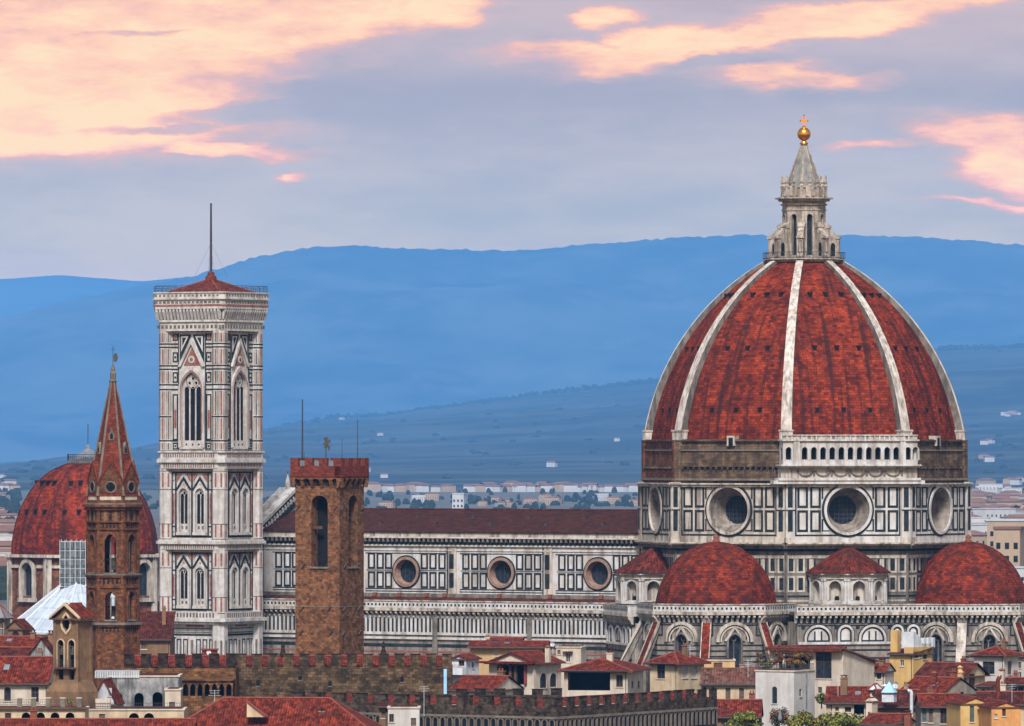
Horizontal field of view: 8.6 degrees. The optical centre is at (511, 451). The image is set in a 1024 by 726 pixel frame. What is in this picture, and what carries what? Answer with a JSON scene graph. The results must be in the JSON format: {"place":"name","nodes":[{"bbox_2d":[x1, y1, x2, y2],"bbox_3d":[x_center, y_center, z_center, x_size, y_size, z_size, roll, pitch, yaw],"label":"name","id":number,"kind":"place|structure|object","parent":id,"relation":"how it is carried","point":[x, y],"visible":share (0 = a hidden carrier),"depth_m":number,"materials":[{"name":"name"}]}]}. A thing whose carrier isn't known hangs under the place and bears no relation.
{"place":"outdoors","nodes":[
{"label":"outdoors","id":0,"kind":"place"},
{"bbox_2d":[0,639,33,655],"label":"tiled house","id":1,"kind":"structure","parent":0,"point":[15,650],"depth_m":967.73,"materials":[{"name":"tile"}]},
{"bbox_2d":[5,618,33,634],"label":"ochre house","id":2,"kind":"structure","parent":0,"point":[20,626],"depth_m":1060.72,"materials":[{"name":"tile"}]},
{"bbox_2d":[0,630,40,645],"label":"tiled house","id":3,"kind":"structure","parent":0,"point":[32,639],"depth_m":992.41,"materials":[{"name":"tile"}]},
{"bbox_2d":[0,648,52,705],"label":"red roofed house","id":4,"kind":"structure","parent":0,"point":[26,678],"depth_m":931.06,"materials":[{"name":"tile"}]},
{"bbox_2d":[3,687,11,701],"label":"window","id":5,"kind":"structure","parent":4,"relation":"in","point":[7,691],"depth_m":930.89,"materials":[{"name":"blue glass"}]},
{"bbox_2d":[30,687,39,702],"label":"window","id":6,"kind":"structure","parent":4,"relation":"in","point":[34,690],"depth_m":930.44,"materials":[{"name":"blue glass"}]},
{"bbox_2d":[28,630,52,655],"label":"grey gabled house","id":7,"kind":"structure","parent":0,"point":[45,643],"depth_m":950.42,"materials":[{"name":"paint"}]},
{"bbox_2d":[0,697,89,717],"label":"arcaded house","id":8,"kind":"structure","parent":0,"point":[48,710],"depth_m":880.00,"materials":[{"name":"beige paint"}]},
{"bbox_2d":[5,445,158,622],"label":"domed church","id":9,"kind":"structure","parent":0,"point":[51,513],"depth_m":1589.75,"materials":[{"name":"tile"}]},
{"bbox_2d":[0,275,174,319],"bbox_3d":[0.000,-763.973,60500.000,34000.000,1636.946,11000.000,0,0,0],"label":"farthest mountain","id":10,"kind":"structure","parent":0,"point":[19,296],"depth_m":60255.45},
{"bbox_2d":[0,707,196,725],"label":"house","id":11,"kind":"structure","parent":0,"point":[33,720],"depth_m":835.80,"materials":[{"name":"tile"}]},
{"bbox_2d":[82,349,143,689],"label":"spired bell tower","id":12,"kind":"structure","parent":0,"point":[112,506],"depth_m":1007.45,"materials":[{"name":"brick"}]},
{"bbox_2d":[140,606,175,654],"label":"tiled house","id":13,"kind":"structure","parent":0,"point":[156,632],"depth_m":1124.24,"materials":[{"name":"tile"}]},
{"bbox_2d":[152,203,269,654],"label":"bell tower","id":14,"kind":"structure","parent":0,"point":[210,460],"depth_m":1270.25,"materials":[{"name":"stone"}]},
{"bbox_2d":[188,697,382,725],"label":"house","id":15,"kind":"structure","parent":0,"point":[276,711],"depth_m":853.51,"materials":[{"name":"tile"}]},
{"bbox_2d":[0,490,637,609],"bbox_3d":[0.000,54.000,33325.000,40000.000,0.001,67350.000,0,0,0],"label":"ground","id":16,"kind":"structure","parent":0,"point":[401,496],"depth_m":7910.84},
{"bbox_2d":[0,534,12,540],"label":"block","id":17,"kind":"structure","parent":16,"relation":"on","point":[5,537],"depth_m":3300.98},
{"bbox_2d":[0,604,13,634],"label":"lead roofed pavilion","id":18,"kind":"structure","parent":16,"relation":"on","point":[6,616],"depth_m":1110.55,"materials":[{"name":"grey paint"}]},
{"bbox_2d":[0,527,13,533],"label":"block","id":19,"kind":"structure","parent":16,"relation":"on","point":[4,530],"depth_m":3663.52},
{"bbox_2d":[0,519,15,524],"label":"block","id":20,"kind":"structure","parent":16,"relation":"on","point":[7,521],"depth_m":4153.43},
{"bbox_2d":[17,582,114,635],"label":"baptistery","id":21,"kind":"structure","parent":16,"relation":"on","point":[38,613],"depth_m":1313.83,"materials":[{"name":"metal"}]},
{"bbox_2d":[60,539,85,585],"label":"scaffold","id":22,"kind":"object","parent":21,"relation":"on","point":[72,562],"visible":0.86,"depth_m":1316.68,"materials":[{"name":"metal"}]},
{"bbox_2d":[46,593,97,708],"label":"bell turret","id":23,"kind":"object","parent":16,"relation":"on","point":[72,651],"visible":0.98,"depth_m":896.12,"materials":[{"name":"paint"}]},
{"bbox_2d":[97,677,124,706],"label":"lean to","id":24,"kind":"object","parent":16,"relation":"on","point":[107,689],"visible":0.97,"depth_m":905.20,"materials":[{"name":"paint"}]},
{"bbox_2d":[89,699,186,717],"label":"arched terrace","id":25,"kind":"structure","parent":16,"relation":"on","point":[103,708],"depth_m":896.00,"materials":[{"name":"beige paint"}]},
{"bbox_2d":[95,670,182,706],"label":"stained chapel","id":26,"kind":"structure","parent":16,"relation":"on","point":[136,688],"depth_m":912.00,"materials":[{"name":"paint"}]},
{"bbox_2d":[164,687,182,706],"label":"stained annex","id":27,"kind":"object","parent":16,"relation":"on","point":[173,695],"visible":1,"depth_m":903.00,"materials":[{"name":"paint"}]},
{"bbox_2d":[124,653,452,717],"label":"crenellated palace","id":28,"kind":"structure","parent":16,"relation":"on","point":[245,675],"depth_m":985.00,"materials":[{"name":"stone"}]},
{"bbox_2d":[201,648,218,654],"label":"roof hut","id":29,"kind":"object","parent":28,"relation":"on","point":[206,651],"visible":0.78,"depth_m":985.00,"materials":[{"name":"red brick"}]},
{"bbox_2d":[290,399,369,654],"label":"palace tower","id":30,"kind":"structure","parent":16,"relation":"on","point":[329,567],"depth_m":998.40,"materials":[{"name":"stone"}]},
{"bbox_2d":[377,702,390,725],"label":"brown roof room","id":31,"kind":"object","parent":16,"relation":"on","point":[383,713],"visible":1,"depth_m":876.00,"materials":[{"name":"paint"}]},
{"bbox_2d":[379,501,394,507],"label":"block","id":32,"kind":"structure","parent":16,"relation":"on","point":[389,504],"depth_m":6383.36,"materials":[{"name":"paint"}]},
{"bbox_2d":[387,705,420,725],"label":"white roof room","id":33,"kind":"object","parent":16,"relation":"on","point":[403,715],"visible":1,"depth_m":872.00,"materials":[{"name":"paint"}]},
{"bbox_2d":[425,492,438,500],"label":"block","id":34,"kind":"structure","parent":16,"relation":"on","point":[429,496],"depth_m":7565.39,"materials":[{"name":"paint"}]},
{"bbox_2d":[452,493,466,507],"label":"tower block","id":35,"kind":"structure","parent":16,"relation":"on","point":[458,500],"depth_m":6400.10,"materials":[{"name":"paint"}]},
{"bbox_2d":[289,688,717,725],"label":"battlemented wing","id":36,"kind":"structure","parent":16,"relation":"on","point":[687,707],"depth_m":901.05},
{"bbox_2d":[456,688,561,706],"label":"court battlement","id":37,"kind":"object","parent":16,"relation":"on","point":[538,693],"visible":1,"depth_m":925.00,"materials":[{"name":"brick"}]},
{"bbox_2d":[545,496,561,504],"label":"block","id":38,"kind":"structure","parent":16,"relation":"on","point":[549,500],"depth_m":6919.94,"materials":[{"name":"paint"}]},
{"bbox_2d":[555,645,586,706],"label":"roof room","id":39,"kind":"object","parent":16,"relation":"on","point":[570,655],"visible":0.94,"depth_m":1095.49,"materials":[{"name":"paint"}]},
{"bbox_2d":[595,493,608,500],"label":"block","id":40,"kind":"structure","parent":16,"relation":"on","point":[602,496],"depth_m":7528.00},
{"bbox_2d":[263,115,1023,701],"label":"cathedral","id":41,"kind":"structure","parent":16,"relation":"on","point":[803,461],"depth_m":1231.16,"materials":[{"name":"stone"}]},
{"bbox_2d":[727,436,738,445],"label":"roof door","id":42,"kind":"structure","parent":41,"relation":"in","point":[731,441],"depth_m":1225.87,"materials":[{"name":"stone"}]},
{"bbox_2d":[929,436,940,445],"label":"roof door","id":43,"kind":"structure","parent":41,"relation":"in","point":[938,438],"depth_m":1235.04,"materials":[{"name":"stone"}]},
{"bbox_2d":[702,658,735,666],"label":"yellow annex","id":44,"kind":"object","parent":16,"relation":"on","point":[722,662],"visible":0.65,"depth_m":1100.00,"materials":[{"name":"paint"}]},
{"bbox_2d":[874,658,895,687],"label":"red roofed house","id":45,"kind":"structure","parent":16,"relation":"on","point":[884,671],"depth_m":1046.17,"materials":[{"name":"paint"}]},
{"bbox_2d":[971,530,986,544],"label":"block","id":46,"kind":"structure","parent":16,"relation":"on","point":[979,537],"depth_m":3456.25,"materials":[{"name":"paint"}]},
{"bbox_2d":[971,524,986,532],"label":"block","id":47,"kind":"structure","parent":16,"relation":"on","point":[980,527],"depth_m":3605.60,"materials":[{"name":"paint"}]},
{"bbox_2d":[971,493,990,499],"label":"block","id":48,"kind":"structure","parent":16,"relation":"on","point":[980,495],"depth_m":6505.50,"materials":[{"name":"paint"}]},
{"bbox_2d":[979,484,1002,493],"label":"block","id":49,"kind":"structure","parent":16,"relation":"on","point":[988,486],"depth_m":8036.03,"materials":[{"name":"paint"}]},
{"bbox_2d":[973,508,1015,518],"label":"block","id":50,"kind":"structure","parent":16,"relation":"on","point":[994,513],"depth_m":4567.20,"materials":[{"name":"paint"}]},
{"bbox_2d":[986,499,1021,508],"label":"block","id":51,"kind":"structure","parent":16,"relation":"on","point":[1006,502],"depth_m":5635.24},
{"bbox_2d":[986,519,1023,546],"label":"hall","id":52,"kind":"structure","parent":16,"relation":"on","point":[991,523],"depth_m":3400.99,"materials":[{"name":"paint"}]},
{"bbox_2d":[991,493,1019,498],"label":"block","id":53,"kind":"structure","parent":16,"relation":"on","point":[1011,495],"depth_m":6614.22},
{"bbox_2d":[993,526,1023,565],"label":"hall","id":54,"kind":"structure","parent":16,"relation":"on","point":[1009,543],"depth_m":2600.02,"materials":[{"name":"paint"}]},
{"bbox_2d":[999,514,1023,518],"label":"block","id":55,"kind":"structure","parent":16,"relation":"on","point":[1016,516],"depth_m":4486.30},
{"bbox_2d":[1014,566,1023,582],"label":"block","id":56,"kind":"structure","parent":16,"relation":"on","point":[1020,569],"depth_m":2379.99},
{"bbox_2d":[452,653,481,683],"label":"white house","id":57,"kind":"structure","parent":0,"point":[464,664],"depth_m":1070.74,"materials":[{"name":"paint"}]},
{"bbox_2d":[447,668,524,704],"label":"tiled house","id":58,"kind":"structure","parent":0,"point":[490,683],"depth_m":978.88,"materials":[{"name":"tile"}]},
{"bbox_2d":[467,635,551,674],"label":"yellow house","id":59,"kind":"structure","parent":0,"point":[485,651],"depth_m":1135.88,"materials":[{"name":"tile"}]},
{"bbox_2d":[485,637,524,641],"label":"roof room","id":60,"kind":"object","parent":59,"relation":"on","point":[505,639],"visible":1,"depth_m":1140.12,"materials":[{"name":"tile"}]},
{"bbox_2d":[0,234,1023,461],"bbox_3d":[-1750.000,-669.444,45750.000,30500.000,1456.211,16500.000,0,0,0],"label":"mountain","id":61,"kind":"structure","parent":0,"point":[353,329],"depth_m":41224.15,"materials":[{"name":"blue"}]},
{"bbox_2d":[0,346,1023,490],"bbox_3d":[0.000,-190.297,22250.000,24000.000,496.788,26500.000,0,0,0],"label":"hill","id":62,"kind":"structure","parent":0,"point":[987,385],"depth_m":18795.75,"materials":[{"name":"blue"}]},
{"bbox_2d":[362,482,382,491],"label":"house","id":63,"kind":"structure","parent":62,"relation":"on","point":[374,486],"depth_m":9192.27,"materials":[{"name":"paint"}]},
{"bbox_2d":[394,483,404,491],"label":"house","id":64,"kind":"structure","parent":62,"relation":"on","point":[399,487],"depth_m":9193.11,"materials":[{"name":"paint"}]},
{"bbox_2d":[404,482,425,491],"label":"house","id":65,"kind":"structure","parent":62,"relation":"on","point":[410,486],"depth_m":9190.96,"materials":[{"name":"paint"}]},
{"bbox_2d":[438,484,455,491],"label":"house","id":66,"kind":"structure","parent":62,"relation":"on","point":[448,488],"depth_m":9195.38,"materials":[{"name":"paint"}]},
{"bbox_2d":[469,484,485,491],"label":"house","id":67,"kind":"structure","parent":62,"relation":"on","point":[479,487],"depth_m":9193.61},
{"bbox_2d":[0,343,1023,599],"bbox_3d":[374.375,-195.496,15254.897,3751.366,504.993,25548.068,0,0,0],"label":"distant woods","id":68,"kind":"object","parent":62,"relation":"on","point":[14,505],"visible":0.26,"depth_m":13808.05,"materials":[{"name":"plant"}]},
{"bbox_2d":[512,483,526,491],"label":"house","id":69,"kind":"structure","parent":62,"relation":"on","point":[521,487],"depth_m":9193.94,"materials":[{"name":"paint"}]},
{"bbox_2d":[564,483,577,491],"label":"house","id":70,"kind":"structure","parent":62,"relation":"on","point":[571,487],"depth_m":9193.74,"materials":[{"name":"paint"}]},
{"bbox_2d":[625,483,637,491],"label":"house","id":71,"kind":"structure","parent":62,"relation":"on","point":[633,487],"depth_m":9193.81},
{"bbox_2d":[976,478,995,483],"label":"house","id":72,"kind":"structure","parent":62,"relation":"on","point":[987,480],"depth_m":10119.60,"materials":[{"name":"paint"}]},
{"bbox_2d":[1010,478,1021,484],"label":"house","id":73,"kind":"structure","parent":62,"relation":"on","point":[1015,481],"depth_m":10470.98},
{"bbox_2d":[0,0,1023,280],"label":"sky","id":74,"kind":"structure","parent":0,"point":[473,125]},
{"bbox_2d":[475,650,565,694],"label":"porticoed house","id":75,"kind":"structure","parent":0,"point":[528,670],"depth_m":1024.76,"materials":[{"name":"paint"}]},
{"bbox_2d":[540,673,547,688],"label":"window","id":76,"kind":"structure","parent":75,"relation":"in","point":[543,678],"depth_m":1024.63,"materials":[{"name":"blue glass"}]},
{"bbox_2d":[545,645,550,661],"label":"chimney","id":77,"kind":"object","parent":75,"relation":"on","point":[547,653],"visible":1,"depth_m":1019.68,"materials":[{"name":"paint"}]},
{"bbox_2d":[550,673,557,687],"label":"window","id":78,"kind":"structure","parent":75,"relation":"in","point":[553,678],"depth_m":1027.14,"materials":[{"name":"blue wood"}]},
{"bbox_2d":[556,650,651,706],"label":"loggia house","id":79,"kind":"structure","parent":0,"point":[608,674],"depth_m":1011.04,"materials":[{"name":"paint"}]},
{"bbox_2d":[615,675,623,687],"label":"window","id":80,"kind":"structure","parent":79,"relation":"in","point":[619,678],"depth_m":1008.50,"materials":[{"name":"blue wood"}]},
{"bbox_2d":[642,643,710,700],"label":"yellow house","id":81,"kind":"structure","parent":0,"point":[676,670],"depth_m":1042.22,"materials":[{"name":"beige paint"}]},
{"bbox_2d":[656,665,665,679],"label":"window","id":82,"kind":"structure","parent":81,"relation":"in","point":[661,668],"depth_m":1042.04,"materials":[{"name":"blue glass"}]},
{"bbox_2d":[699,662,755,698],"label":"tiled house","id":83,"kind":"structure","parent":0,"point":[733,682],"depth_m":1034.88,"materials":[{"name":"tile"}]},
{"bbox_2d":[717,690,763,725],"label":"tiled house","id":84,"kind":"structure","parent":0,"point":[726,708],"depth_m":952.30,"materials":[{"name":"tile"}]},
{"bbox_2d":[723,709,763,725],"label":"shrub","id":85,"kind":"object","parent":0,"point":[748,718],"visible":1,"depth_m":914.10,"materials":[{"name":"green plant"}]},
{"bbox_2d":[769,707,789,725],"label":"shrub","id":86,"kind":"object","parent":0,"point":[774,714],"visible":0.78,"depth_m":924.18,"materials":[{"name":"green plant"}]},
{"bbox_2d":[754,668,815,725],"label":"white house","id":87,"kind":"structure","parent":0,"point":[792,691],"depth_m":1001.88,"materials":[{"name":"paint"}]},
{"bbox_2d":[772,687,777,704],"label":"window","id":88,"kind":"structure","parent":87,"relation":"in","point":[774,690],"depth_m":1001.63,"materials":[{"name":"glass"}]},
{"bbox_2d":[771,651,783,665],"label":"climbing plant","id":89,"kind":"object","parent":87,"relation":"on","point":[779,659],"visible":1,"depth_m":1001.71,"materials":[{"name":"green plant"}]},
{"bbox_2d":[756,654,813,669],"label":"pergola","id":90,"kind":"object","parent":87,"relation":"on","point":[795,666],"visible":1,"depth_m":1002.46,"materials":[{"name":"metal"}]},
{"bbox_2d":[785,653,799,669],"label":"climbing plant","id":91,"kind":"object","parent":87,"relation":"on","point":[788,660],"visible":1,"depth_m":1000.54,"materials":[{"name":"green plant"}]},
{"bbox_2d":[785,709,824,725],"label":"shrub","id":92,"kind":"object","parent":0,"point":[801,718],"visible":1,"depth_m":914.98,"materials":[{"name":"green plant"}]},
{"bbox_2d":[814,693,824,708],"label":"shrub","id":93,"kind":"object","parent":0,"point":[820,699],"visible":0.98,"depth_m":999.77,"materials":[{"name":"green plant"}]},
{"bbox_2d":[764,645,878,724],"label":"cream house","id":94,"kind":"structure","parent":0,"point":[830,664],"depth_m":1038.27,"materials":[{"name":"paint"}]},
{"bbox_2d":[815,652,831,679],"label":"window","id":95,"kind":"structure","parent":94,"relation":"in","point":[823,659],"depth_m":1037.72,"materials":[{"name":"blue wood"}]},
{"bbox_2d":[818,712,863,725],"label":"shrub","id":96,"kind":"object","parent":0,"point":[838,719],"visible":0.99,"depth_m":914.18,"materials":[{"name":"green plant"}]},
{"bbox_2d":[824,675,869,717],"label":"tiled house","id":97,"kind":"structure","parent":0,"point":[843,689],"depth_m":992.62,"materials":[{"name":"tile"}]},
{"bbox_2d":[830,696,869,719],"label":"dark fronted house","id":98,"kind":"structure","parent":0,"point":[849,705],"depth_m":940.46,"materials":[{"name":"paint"}]},
{"bbox_2d":[865,697,877,715],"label":"chimney","id":99,"kind":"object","parent":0,"point":[871,704],"depth_m":930.29,"materials":[{"name":"paint"}]},
{"bbox_2d":[867,683,882,696],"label":"pale stack house","id":100,"kind":"structure","parent":0,"point":[872,687],"depth_m":970.34,"materials":[{"name":"paint"}]},
{"bbox_2d":[859,710,916,725],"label":"house","id":101,"kind":"structure","parent":0,"point":[888,719],"depth_m":902.25,"materials":[{"name":"tile"}]},
{"bbox_2d":[873,682,920,725],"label":"tiled house","id":102,"kind":"structure","parent":0,"point":[901,704],"depth_m":959.06,"materials":[{"name":"tile"}]},
{"bbox_2d":[881,682,897,701],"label":"dome skylight","id":103,"kind":"object","parent":102,"relation":"on","point":[889,692],"visible":1,"depth_m":954.93,"materials":[{"name":"metal"}]},
{"bbox_2d":[887,630,934,688],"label":"gold house","id":104,"kind":"structure","parent":0,"point":[910,657],"depth_m":1086.46,"materials":[{"name":"paint"}]},
{"bbox_2d":[913,687,960,725],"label":"grey house","id":105,"kind":"structure","parent":0,"point":[930,707],"depth_m":938.39,"materials":[{"name":"tile"}]},
{"bbox_2d":[940,708,946,724],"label":"window","id":106,"kind":"structure","parent":105,"relation":"in","point":[943,711],"depth_m":938.42,"materials":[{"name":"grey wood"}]},
{"bbox_2d":[900,668,977,695],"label":"grey gabled house","id":107,"kind":"structure","parent":0,"point":[953,683],"depth_m":984.38,"materials":[{"name":"tile"}]},
{"bbox_2d":[914,656,989,687],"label":"cream house","id":108,"kind":"structure","parent":0,"point":[975,673],"depth_m":1031.26,"materials":[{"name":"tile"}]},
{"bbox_2d":[945,694,987,725],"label":"gold gabled house","id":109,"kind":"structure","parent":0,"point":[962,710],"depth_m":925.50,"materials":[{"name":"paint"}]},
{"bbox_2d":[974,681,995,690],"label":"cream house","id":110,"kind":"structure","parent":0,"point":[988,686],"depth_m":1000.70,"materials":[{"name":"tile"}]},
{"bbox_2d":[969,638,1023,681],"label":"white house","id":111,"kind":"structure","parent":0,"point":[993,660],"depth_m":1066.66,"materials":[{"name":"paint"}]},
{"bbox_2d":[983,661,994,674],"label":"window","id":112,"kind":"structure","parent":111,"relation":"in","point":[988,666],"depth_m":1066.49,"materials":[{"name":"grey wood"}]},
{"bbox_2d":[977,699,1022,725],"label":"orange gabled house","id":113,"kind":"structure","parent":0,"point":[995,712],"depth_m":918.51,"materials":[{"name":"paint"}]},
{"bbox_2d":[976,681,1023,725],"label":"red roofed house","id":114,"kind":"structure","parent":0,"point":[1015,697],"depth_m":968.52,"materials":[{"name":"tile"}]},
{"bbox_2d":[996,675,1001,699],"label":"flue pipe","id":115,"kind":"object","parent":114,"relation":"on","point":[998,678],"visible":0.89,"depth_m":961.76,"materials":[{"name":"red metal"}]},
{"bbox_2d":[1005,670,1023,690],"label":"cream house","id":116,"kind":"structure","parent":0,"point":[1016,680],"depth_m":995.90,"materials":[{"name":"tile"}]},
{"bbox_2d":[1018,652,1023,676],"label":"white house","id":117,"kind":"structure","parent":0,"point":[1021,666],"depth_m":1096.71,"materials":[{"name":"paint"}]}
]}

